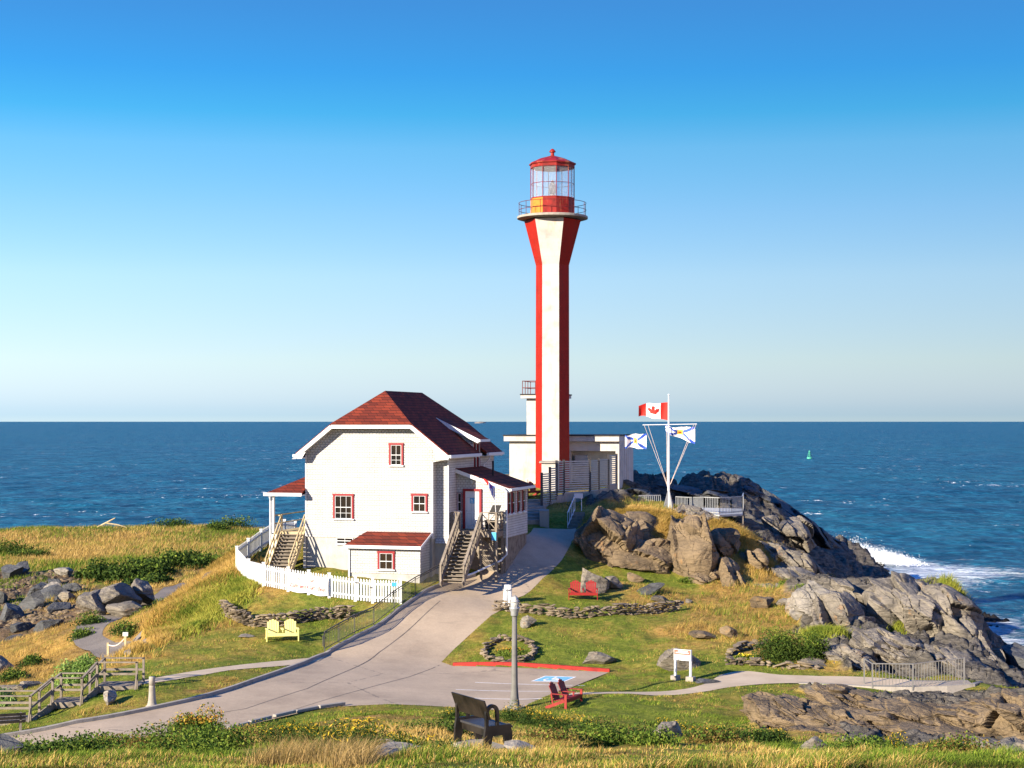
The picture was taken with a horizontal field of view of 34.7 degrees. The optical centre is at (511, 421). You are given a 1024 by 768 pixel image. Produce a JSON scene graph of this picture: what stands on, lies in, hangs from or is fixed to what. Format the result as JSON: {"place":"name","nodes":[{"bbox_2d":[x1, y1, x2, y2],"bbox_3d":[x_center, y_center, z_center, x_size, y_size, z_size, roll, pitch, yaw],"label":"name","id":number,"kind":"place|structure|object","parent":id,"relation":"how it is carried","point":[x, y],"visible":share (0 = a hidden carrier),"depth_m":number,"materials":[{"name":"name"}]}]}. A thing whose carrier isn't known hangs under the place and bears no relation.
{"place":"outdoors","nodes":[
{"label":"outdoors","id":0,"kind":"place"},
{"bbox_2d":[72,583,184,657],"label":"gravel path","id":1,"kind":"structure","parent":0,"point":[95,643],"depth_m":96.68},
{"bbox_2d":[13,528,606,744],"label":"road","id":2,"kind":"structure","parent":0,"point":[436,635],"depth_m":74.34,"materials":[{"name":"asphalt"}]},
{"bbox_2d":[2,574,475,736],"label":"kerb","id":3,"kind":"structure","parent":2,"relation":"on","point":[228,688],"depth_m":67.88,"materials":[{"name":"concrete"}]},
{"bbox_2d":[322,565,439,651],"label":"road railing","id":4,"kind":"object","parent":3,"relation":"on","point":[373,622],"visible":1,"depth_m":82.78,"materials":[{"name":"metal"}]},
{"bbox_2d":[506,595,522,710],"bbox_3d":[0.102,9.275,65.000,0.800,4.790,0.761,0,0,0],"label":"lamp post","id":5,"kind":"object","parent":2,"relation":"on","point":[514,607],"visible":0.98,"depth_m":64.90,"materials":[{"name":"grey metal"}]},
{"bbox_2d":[453,662,609,671],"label":"painted kerb","id":6,"kind":"structure","parent":2,"relation":"on","point":[551,666],"depth_m":76.09,"materials":[{"name":"red paint"}]},
{"bbox_2d":[0,422,1023,645],"bbox_3d":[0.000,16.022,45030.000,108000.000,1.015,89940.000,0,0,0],"label":"sea","id":7,"kind":"structure","parent":0,"point":[941,498],"depth_m":496.00,"materials":[{"name":"liquid"}]},
{"bbox_2d":[850,536,922,566],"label":"sea spray","id":8,"kind":"object","parent":7,"relation":"on","point":[894,559],"visible":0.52,"depth_m":185.15,"materials":[{"name":"white"}]},
{"bbox_2d":[0,469,1023,767],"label":"terrain","id":9,"kind":"structure","parent":0,"point":[860,569],"depth_m":80.64,"materials":[{"name":"plant"}]},
{"bbox_2d":[0,733,23,753],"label":"boulder","id":10,"kind":"object","parent":9,"relation":"on","point":[7,741],"visible":0.49,"depth_m":35.92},
{"bbox_2d":[0,603,24,621],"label":"boulder","id":11,"kind":"object","parent":9,"relation":"on","point":[10,611],"visible":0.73,"depth_m":120.68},
{"bbox_2d":[1,564,23,578],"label":"boulder","id":12,"kind":"object","parent":9,"relation":"on","point":[9,571],"visible":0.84,"depth_m":140.47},
{"bbox_2d":[0,712,25,730],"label":"brown bench","id":13,"kind":"object","parent":9,"relation":"on","point":[18,716],"visible":0.92,"depth_m":62.00,"materials":[{"name":"brown wood"}]},
{"bbox_2d":[0,665,30,682],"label":"dark shrub","id":14,"kind":"object","parent":9,"relation":"on","point":[9,675],"visible":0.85,"depth_m":87.65,"materials":[{"name":"green plant"}]},
{"bbox_2d":[0,535,53,552],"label":"dark shrub","id":15,"kind":"object","parent":9,"relation":"on","point":[12,547],"visible":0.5,"depth_m":159.81,"materials":[{"name":"green plant"}]},
{"bbox_2d":[18,590,44,610],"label":"boulder","id":16,"kind":"object","parent":9,"relation":"on","point":[35,600],"visible":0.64,"depth_m":124.47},
{"bbox_2d":[0,570,88,627],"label":"beach stones","id":17,"kind":"object","parent":9,"relation":"on","point":[47,616],"visible":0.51,"depth_m":128.19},
{"bbox_2d":[11,729,118,755],"bbox_3d":[-9.022,6.553,32.969,2.301,0.719,1.316,0,0,0],"label":"heath clump","id":18,"kind":"object","parent":9,"relation":"on","point":[78,744],"visible":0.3,"depth_m":32.86,"materials":[{"name":"green plant"}]},
{"bbox_2d":[0,657,144,725],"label":"boardwalk stair","id":19,"kind":"object","parent":9,"relation":"on","point":[61,702],"visible":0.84,"depth_m":67.03,"materials":[{"name":"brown wood"}]},
{"bbox_2d":[50,652,102,687],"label":"willow bush","id":20,"kind":"object","parent":9,"relation":"on","point":[86,664],"visible":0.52,"depth_m":72.96,"materials":[{"name":"green plant"}]},
{"bbox_2d":[43,729,127,751],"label":"heath clump","id":21,"kind":"object","parent":9,"relation":"on","point":[113,742],"visible":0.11,"depth_m":40.19,"materials":[{"name":"green plant"}]},
{"bbox_2d":[69,610,110,627],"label":"dark shrub","id":22,"kind":"object","parent":9,"relation":"on","point":[94,619],"visible":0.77,"depth_m":102.64,"materials":[{"name":"green plant"}]},
{"bbox_2d":[82,556,147,582],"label":"evergreen shrub","id":23,"kind":"object","parent":9,"relation":"on","point":[103,574],"visible":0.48,"depth_m":137.31,"materials":[{"name":"green plant"}]},
{"bbox_2d":[76,578,155,616],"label":"rock outcrop","id":24,"kind":"object","parent":9,"relation":"on","point":[121,599],"visible":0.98,"depth_m":106.58,"materials":[{"name":"stone"}]},
{"bbox_2d":[107,620,139,637],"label":"dark shrub","id":25,"kind":"object","parent":9,"relation":"on","point":[130,628],"visible":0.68,"depth_m":94.80,"materials":[{"name":"green plant"}]},
{"bbox_2d":[0,523,265,609],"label":"meadow grass","id":26,"kind":"structure","parent":9,"relation":"on","point":[84,546],"depth_m":168.81,"materials":[{"name":"plant"}]},
{"bbox_2d":[104,560,166,583],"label":"evergreen shrub","id":27,"kind":"object","parent":9,"relation":"on","point":[127,571],"visible":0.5,"depth_m":136.29,"materials":[{"name":"green plant"}]},
{"bbox_2d":[116,719,197,749],"bbox_3d":[-9.246,8.306,42.973,2.520,0.822,1.588,0,0,0],"label":"heath clump","id":28,"kind":"object","parent":9,"relation":"on","point":[146,734],"visible":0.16,"depth_m":42.89,"materials":[{"name":"green plant"}]},
{"bbox_2d":[149,547,197,568],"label":"evergreen shrub","id":29,"kind":"object","parent":9,"relation":"on","point":[173,559],"visible":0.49,"depth_m":142.59,"materials":[{"name":"green plant"}]},
{"bbox_2d":[120,724,240,754],"bbox_3d":[-6.251,6.110,31.037,2.325,0.749,1.170,0,0,0],"label":"heath clump","id":30,"kind":"object","parent":9,"relation":"on","point":[168,745],"visible":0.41,"depth_m":30.96,"materials":[{"name":"green plant"}]},
{"bbox_2d":[95,543,268,663],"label":"bluff grass","id":31,"kind":"structure","parent":9,"relation":"on","point":[228,559],"depth_m":90.14,"materials":[{"name":"plant"}]},
{"bbox_2d":[166,702,226,736],"bbox_3d":[-10.356,9.993,54.056,2.085,1.450,1.402,0,0,0],"label":"shrub","id":32,"kind":"object","parent":9,"relation":"on","point":[192,720],"visible":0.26,"depth_m":53.92,"materials":[{"name":"green plant"}]},
{"bbox_2d":[175,552,223,569],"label":"evergreen shrub","id":33,"kind":"object","parent":9,"relation":"on","point":[203,561],"visible":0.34,"depth_m":142.63,"materials":[{"name":"green plant"}]},
{"bbox_2d":[142,564,268,645],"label":"bluff plants","id":34,"kind":"object","parent":9,"relation":"on","point":[235,593],"visible":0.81,"depth_m":88.29,"materials":[{"name":"green plant"}]},
{"bbox_2d":[177,721,269,749],"bbox_3d":[-6.797,7.330,37.949,2.408,0.838,1.672,0,0,22],"label":"heath clump","id":35,"kind":"object","parent":9,"relation":"on","point":[235,739],"visible":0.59,"depth_m":37.92,"materials":[{"name":"green plant"}]},
{"bbox_2d":[141,657,324,683],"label":"footpath","id":36,"kind":"structure","parent":9,"relation":"on","point":[220,669],"depth_m":72.64,"materials":[{"name":"concrete"}]},
{"bbox_2d":[221,514,257,528],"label":"dark shrub","id":37,"kind":"object","parent":9,"relation":"on","point":[235,522],"visible":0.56,"depth_m":191.98,"materials":[{"name":"green plant"}]},
{"bbox_2d":[213,718,297,738],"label":"heath clump","id":38,"kind":"object","parent":9,"relation":"on","point":[263,727],"visible":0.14,"depth_m":46.01,"materials":[{"name":"green plant"}]},
{"bbox_2d":[255,715,303,745],"bbox_3d":[-5.350,7.193,38.001,1.237,0.795,0.703,0,0,0],"label":"goldenrod","id":39,"kind":"object","parent":9,"relation":"on","point":[283,729],"visible":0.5,"depth_m":37.91,"materials":[{"name":"green plant"}]},
{"bbox_2d":[265,619,298,641],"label":"twin seat","id":40,"kind":"object","parent":9,"relation":"on","point":[272,631],"visible":1,"depth_m":79.79,"materials":[{"name":"yellow paint"}]},
{"bbox_2d":[219,600,357,627],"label":"dry stone wall","id":41,"kind":"structure","parent":9,"relation":"on","point":[243,616],"depth_m":83.67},
{"bbox_2d":[275,722,325,749],"bbox_3d":[-4.381,6.760,35.083,1.371,0.720,1.062,0,0,0],"label":"goldenrod","id":42,"kind":"object","parent":9,"relation":"on","point":[306,731],"visible":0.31,"depth_m":34.97,"materials":[{"name":"green plant"}]},
{"bbox_2d":[235,519,401,603],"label":"picket fence","id":43,"kind":"object","parent":9,"relation":"on","point":[247,567],"visible":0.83,"depth_m":87.89,"materials":[{"name":"paint"}]},
{"bbox_2d":[287,572,327,595],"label":"banner","id":44,"kind":"object","parent":43,"relation":"attached to","point":[317,586],"visible":1,"depth_m":86.91,"materials":[{"name":"fabric"}]},
{"bbox_2d":[239,730,430,767],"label":"tall dry grass","id":45,"kind":"structure","parent":9,"relation":"on","point":[347,757],"depth_m":23.05,"materials":[{"name":"plant"}]},
{"bbox_2d":[307,724,370,755],"bbox_3d":[-2.753,5.135,25.915,1.086,0.730,0.735,0,0,0],"label":"goldenrod","id":46,"kind":"object","parent":9,"relation":"on","point":[340,735],"visible":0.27,"depth_m":25.91,"materials":[{"name":"green plant"}]},
{"bbox_2d":[309,712,392,744],"bbox_3d":[-2.859,5.578,29.094,1.489,0.882,0.790,0,0,0],"label":"goldenrod","id":47,"kind":"object","parent":9,"relation":"on","point":[360,725],"visible":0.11,"depth_m":29.10,"materials":[{"name":"green plant"}]},
{"bbox_2d":[314,714,416,746],"bbox_3d":[-2.464,5.403,28.043,1.883,0.850,1.122,0,0,0],"label":"goldenrod","id":48,"kind":"object","parent":9,"relation":"on","point":[357,734],"visible":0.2,"depth_m":28.02,"materials":[{"name":"green plant"}]},
{"bbox_2d":[375,742,420,756],"bbox_3d":[-1.837,5.520,26.988,0.737,0.360,1.091,0,0,34],"label":"boulder","id":49,"kind":"object","parent":9,"relation":"on","point":[393,745],"visible":0.18,"depth_m":27.07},
{"bbox_2d":[293,391,535,582],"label":"keepers house","id":50,"kind":"structure","parent":9,"relation":"on","point":[394,480],"depth_m":91.03,"materials":[{"name":"white"}]},
{"bbox_2d":[263,477,306,577],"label":"side porch","id":51,"kind":"object","parent":50,"relation":"attached to","point":[284,549],"visible":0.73,"depth_m":91.79,"materials":[{"name":"white"}]},
{"bbox_2d":[332,494,353,519],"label":"window","id":52,"kind":"structure","parent":50,"relation":"in","point":[343,504],"depth_m":91.25,"materials":[{"name":"white paint"}]},
{"bbox_2d":[377,551,394,570],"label":"window","id":53,"kind":"structure","parent":50,"relation":"in","point":[385,559],"depth_m":88.88,"materials":[{"name":"white paint"}]},
{"bbox_2d":[388,443,403,465],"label":"window","id":54,"kind":"structure","parent":50,"relation":"in","point":[395,449],"depth_m":90.43,"materials":[{"name":"white paint"}]},
{"bbox_2d":[410,494,427,512],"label":"window","id":55,"kind":"structure","parent":50,"relation":"in","point":[419,502],"depth_m":90.06,"materials":[{"name":"white paint"}]},
{"bbox_2d":[439,511,503,587],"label":"wooden stairs","id":56,"kind":"structure","parent":50,"relation":"attached to","point":[462,548],"depth_m":89.60,"materials":[{"name":"brown wood"}]},
{"bbox_2d":[465,491,478,528],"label":"door","id":57,"kind":"structure","parent":50,"relation":"in","point":[471,497],"depth_m":91.54,"materials":[{"name":"white paint"}]},
{"bbox_2d":[407,730,458,751],"bbox_3d":[-1.186,4.993,25.028,0.927,0.558,0.631,0,0,0],"label":"goldenrod","id":58,"kind":"object","parent":9,"relation":"on","point":[420,744],"visible":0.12,"depth_m":25.04,"materials":[{"name":"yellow plant"}]},
{"bbox_2d":[403,716,472,735],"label":"heath clump","id":59,"kind":"object","parent":9,"relation":"on","point":[448,727],"visible":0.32,"depth_m":45.92,"materials":[{"name":"green plant"}]},
{"bbox_2d":[451,692,512,748],"bbox_3d":[-0.573,5.903,32.011,0.720,1.120,1.240,0,0,-32],"label":"park bench","id":60,"kind":"object","parent":9,"relation":"on","point":[478,721],"visible":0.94,"depth_m":31.85,"materials":[{"name":"wood"}]},
{"bbox_2d":[480,634,538,661],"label":"flower bed ring","id":61,"kind":"object","parent":9,"relation":"on","point":[530,654],"visible":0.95,"depth_m":78.69,"materials":[{"name":"stone"}]},
{"bbox_2d":[0,711,1023,767],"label":"rough grass","id":62,"kind":"structure","parent":9,"relation":"on","point":[553,754],"depth_m":23.35,"materials":[{"name":"plant"}]},
{"bbox_2d":[527,499,548,527],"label":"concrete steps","id":63,"kind":"structure","parent":9,"relation":"on","point":[537,514],"depth_m":101.14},
{"bbox_2d":[517,149,587,490],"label":"lighthouse","id":64,"kind":"object","parent":9,"relation":"on","point":[552,219],"visible":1,"depth_m":111.04,"materials":[{"name":"white paint"}]},
{"bbox_2d":[533,166,541,196],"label":"window pane","id":65,"kind":"structure","parent":64,"relation":"in","point":[537,171],"depth_m":111.07,"materials":[{"name":"clear glass"}]},
{"bbox_2d":[543,165,555,195],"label":"window pane","id":66,"kind":"structure","parent":64,"relation":"in","point":[549,172],"depth_m":110.64,"materials":[{"name":"clear glass"}]},
{"bbox_2d":[557,165,567,195],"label":"window pane","id":67,"kind":"structure","parent":64,"relation":"in","point":[562,171],"depth_m":110.77,"materials":[{"name":"clear glass"}]},
{"bbox_2d":[513,721,597,742],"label":"heath clump","id":68,"kind":"object","parent":9,"relation":"on","point":[553,736],"visible":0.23,"depth_m":37.85,"materials":[{"name":"green plant"}]},
{"bbox_2d":[545,679,582,708],"bbox_3d":[2.069,10.781,64.818,0.963,1.048,1.600,0,0,26],"label":"twin seat","id":69,"kind":"object","parent":9,"relation":"on","point":[566,698],"visible":0.99,"depth_m":64.60,"materials":[{"name":"red paint"}]},
{"bbox_2d":[503,381,632,488],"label":"service building","id":70,"kind":"structure","parent":9,"relation":"on","point":[522,455],"depth_m":114.50,"materials":[{"name":"white paint"}]},
{"bbox_2d":[567,493,584,528],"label":"stair","id":71,"kind":"object","parent":9,"relation":"on","point":[575,518],"visible":0.92,"depth_m":101.76,"materials":[{"name":"wood"}]},
{"bbox_2d":[540,454,617,506],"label":"slatted fence","id":72,"kind":"object","parent":9,"relation":"on","point":[564,496],"visible":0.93,"depth_m":108.20,"materials":[{"name":"wood"}]},
{"bbox_2d":[568,580,597,599],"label":"twin seat","id":73,"kind":"object","parent":9,"relation":"on","point":[591,588],"visible":1,"depth_m":88.22,"materials":[{"name":"red paint"}]},
{"bbox_2d":[492,600,683,618],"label":"dry stone wall","id":74,"kind":"structure","parent":9,"relation":"on","point":[677,604],"depth_m":84.80,"materials":[{"name":"stone"}]},
{"bbox_2d":[580,568,609,593],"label":"boulder","id":75,"kind":"object","parent":9,"relation":"on","point":[602,584],"visible":0.69,"depth_m":89.98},
{"bbox_2d":[582,651,616,663],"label":"boulder","id":76,"kind":"object","parent":9,"relation":"on","point":[593,657],"visible":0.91,"depth_m":76.78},
{"bbox_2d":[562,715,645,735],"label":"heath clump","id":77,"kind":"object","parent":9,"relation":"on","point":[592,724],"visible":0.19,"depth_m":45.98,"materials":[{"name":"green plant"}]},
{"bbox_2d":[573,506,672,573],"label":"rock outcrop","id":78,"kind":"object","parent":9,"relation":"on","point":[611,538],"visible":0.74,"depth_m":95.69,"materials":[{"name":"stone"}]},
{"bbox_2d":[577,719,678,747],"bbox_3d":[2.405,6.474,34.040,2.127,0.632,1.107,0,0,20],"label":"heath clump","id":79,"kind":"object","parent":9,"relation":"on","point":[649,737],"visible":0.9,"depth_m":33.87,"materials":[{"name":"green plant"}]},
{"bbox_2d":[644,394,695,509],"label":"flagpole","id":80,"kind":"object","parent":9,"relation":"on","point":[668,500],"visible":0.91,"depth_m":104.96,"materials":[{"name":"metal"}]},
{"bbox_2d":[625,434,645,448],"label":"provincial flag","id":81,"kind":"object","parent":80,"relation":"attached to","point":[637,441],"visible":1,"depth_m":105.12,"materials":[{"name":"white fabric"}]},
{"bbox_2d":[639,402,667,419],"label":"national flag","id":82,"kind":"object","parent":80,"relation":"attached to","point":[656,411],"visible":1,"depth_m":105.15,"materials":[{"name":"red fabric"}]},
{"bbox_2d":[665,425,694,443],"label":"provincial flag","id":83,"kind":"object","parent":80,"relation":"attached to","point":[682,432],"visible":1,"depth_m":105.17,"materials":[{"name":"white fabric"}]},
{"bbox_2d":[656,648,700,670],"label":"boulder","id":84,"kind":"object","parent":9,"relation":"on","point":[666,660],"visible":0.59,"depth_m":73.91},
{"bbox_2d":[670,649,695,681],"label":"information board","id":85,"kind":"object","parent":9,"relation":"on","point":[682,654],"visible":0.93,"depth_m":71.11,"materials":[{"name":"paint"}]},
{"bbox_2d":[667,513,718,584],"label":"rock outcrop","id":86,"kind":"object","parent":9,"relation":"on","point":[694,553],"visible":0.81,"depth_m":95.17,"materials":[{"name":"stone"}]},
{"bbox_2d":[674,504,719,520],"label":"rock outcrop","id":87,"kind":"object","parent":9,"relation":"on","point":[692,509],"visible":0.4,"depth_m":102.66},
{"bbox_2d":[673,720,759,746],"bbox_3d":[4.712,7.320,38.019,2.169,0.786,1.405,0,0,0],"label":"heath clump","id":88,"kind":"object","parent":9,"relation":"on","point":[713,736],"visible":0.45,"depth_m":37.98,"materials":[{"name":"green plant"}]},
{"bbox_2d":[626,476,853,557],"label":"sea cliff","id":89,"kind":"structure","parent":9,"relation":"on","point":[818,537],"depth_m":124.78,"materials":[{"name":"stone"}]},
{"bbox_2d":[639,493,743,526],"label":"viewing platform","id":90,"kind":"structure","parent":89,"relation":"on","point":[734,510],"depth_m":105.74,"materials":[{"name":"wood"}]},
{"bbox_2d":[711,528,769,586],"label":"rock outcrop","id":91,"kind":"object","parent":9,"relation":"on","point":[726,541],"visible":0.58,"depth_m":96.87,"materials":[{"name":"stone"}]},
{"bbox_2d":[725,639,766,655],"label":"stone edging","id":92,"kind":"object","parent":9,"relation":"on","point":[739,645],"visible":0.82,"depth_m":77.17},
{"bbox_2d":[724,655,771,665],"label":"stone edging","id":93,"kind":"object","parent":9,"relation":"on","point":[753,661],"visible":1,"depth_m":74.21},
{"bbox_2d":[720,722,793,743],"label":"heath clump","id":94,"kind":"object","parent":9,"relation":"on","point":[762,735],"visible":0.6,"depth_m":43.88,"materials":[{"name":"green plant"}]},
{"bbox_2d":[569,671,970,694],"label":"footpath","id":95,"kind":"structure","parent":9,"relation":"on","point":[737,678],"depth_m":70.93,"materials":[{"name":"concrete"}]},
{"bbox_2d":[863,658,964,690],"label":"path railing","id":96,"kind":"object","parent":95,"relation":"on","point":[912,664],"visible":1,"depth_m":69.47,"materials":[{"name":"grey metal"}]},
{"bbox_2d":[751,626,808,663],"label":"rose bush","id":97,"kind":"object","parent":9,"relation":"on","point":[785,648],"visible":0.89,"depth_m":74.87,"materials":[{"name":"green plant"}]},
{"bbox_2d":[755,514,825,587],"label":"rock outcrop","id":98,"kind":"object","parent":9,"relation":"on","point":[798,530],"visible":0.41,"depth_m":101.38,"materials":[{"name":"stone"}]},
{"bbox_2d":[773,661,820,669],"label":"stone edging","id":99,"kind":"object","parent":9,"relation":"on","point":[804,664],"visible":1,"depth_m":73.45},
{"bbox_2d":[785,579,829,620],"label":"rock outcrop","id":100,"kind":"object","parent":9,"relation":"on","point":[799,602],"visible":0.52,"depth_m":84.45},
{"bbox_2d":[797,628,831,659],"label":"rose bush","id":101,"kind":"object","parent":9,"relation":"on","point":[817,646],"visible":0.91,"depth_m":74.80,"materials":[{"name":"green plant"}]},
{"bbox_2d":[813,730,899,750],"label":"heath clump","id":102,"kind":"object","parent":9,"relation":"on","point":[880,741],"visible":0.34,"depth_m":39.77,"materials":[{"name":"green plant"}]},
{"bbox_2d":[739,682,1023,740],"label":"rock ridge","id":103,"kind":"object","parent":9,"relation":"on","point":[995,715],"visible":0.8,"depth_m":57.67,"materials":[{"name":"stone"}]},
{"bbox_2d":[791,572,987,639],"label":"headland grass","id":104,"kind":"structure","parent":9,"relation":"on","point":[829,631],"depth_m":81.02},
{"bbox_2d":[799,681,982,692],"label":"retaining wall","id":105,"kind":"structure","parent":9,"relation":"on","point":[954,688],"depth_m":69.43,"materials":[{"name":"concrete"}]},
{"bbox_2d":[798,571,1008,681],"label":"rock headland","id":106,"kind":"structure","parent":9,"relation":"on","point":[912,604],"depth_m":82.69,"materials":[{"name":"stone"}]},
{"bbox_2d":[915,730,1006,751],"bbox_3d":[10.017,7.356,37.072,2.293,0.739,1.423,0,0,-23],"label":"heath clump","id":107,"kind":"object","parent":9,"relation":"on","point":[956,744],"visible":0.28,"depth_m":36.93,"materials":[{"name":"green plant"}]},
{"bbox_2d":[1001,642,1023,670],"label":"foam","id":108,"kind":"object","parent":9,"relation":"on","point":[1014,653],"visible":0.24,"depth_m":83.39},
{"bbox_2d":[0,0,1023,421],"label":"sky","id":109,"kind":"structure","parent":0,"point":[211,210],"materials":[{"name":"blue"}]},
{"bbox_2d":[561,503,780,577],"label":"knoll grass","id":110,"kind":"structure","parent":0,"point":[660,530],"depth_m":100.48,"materials":[{"name":"plant"}]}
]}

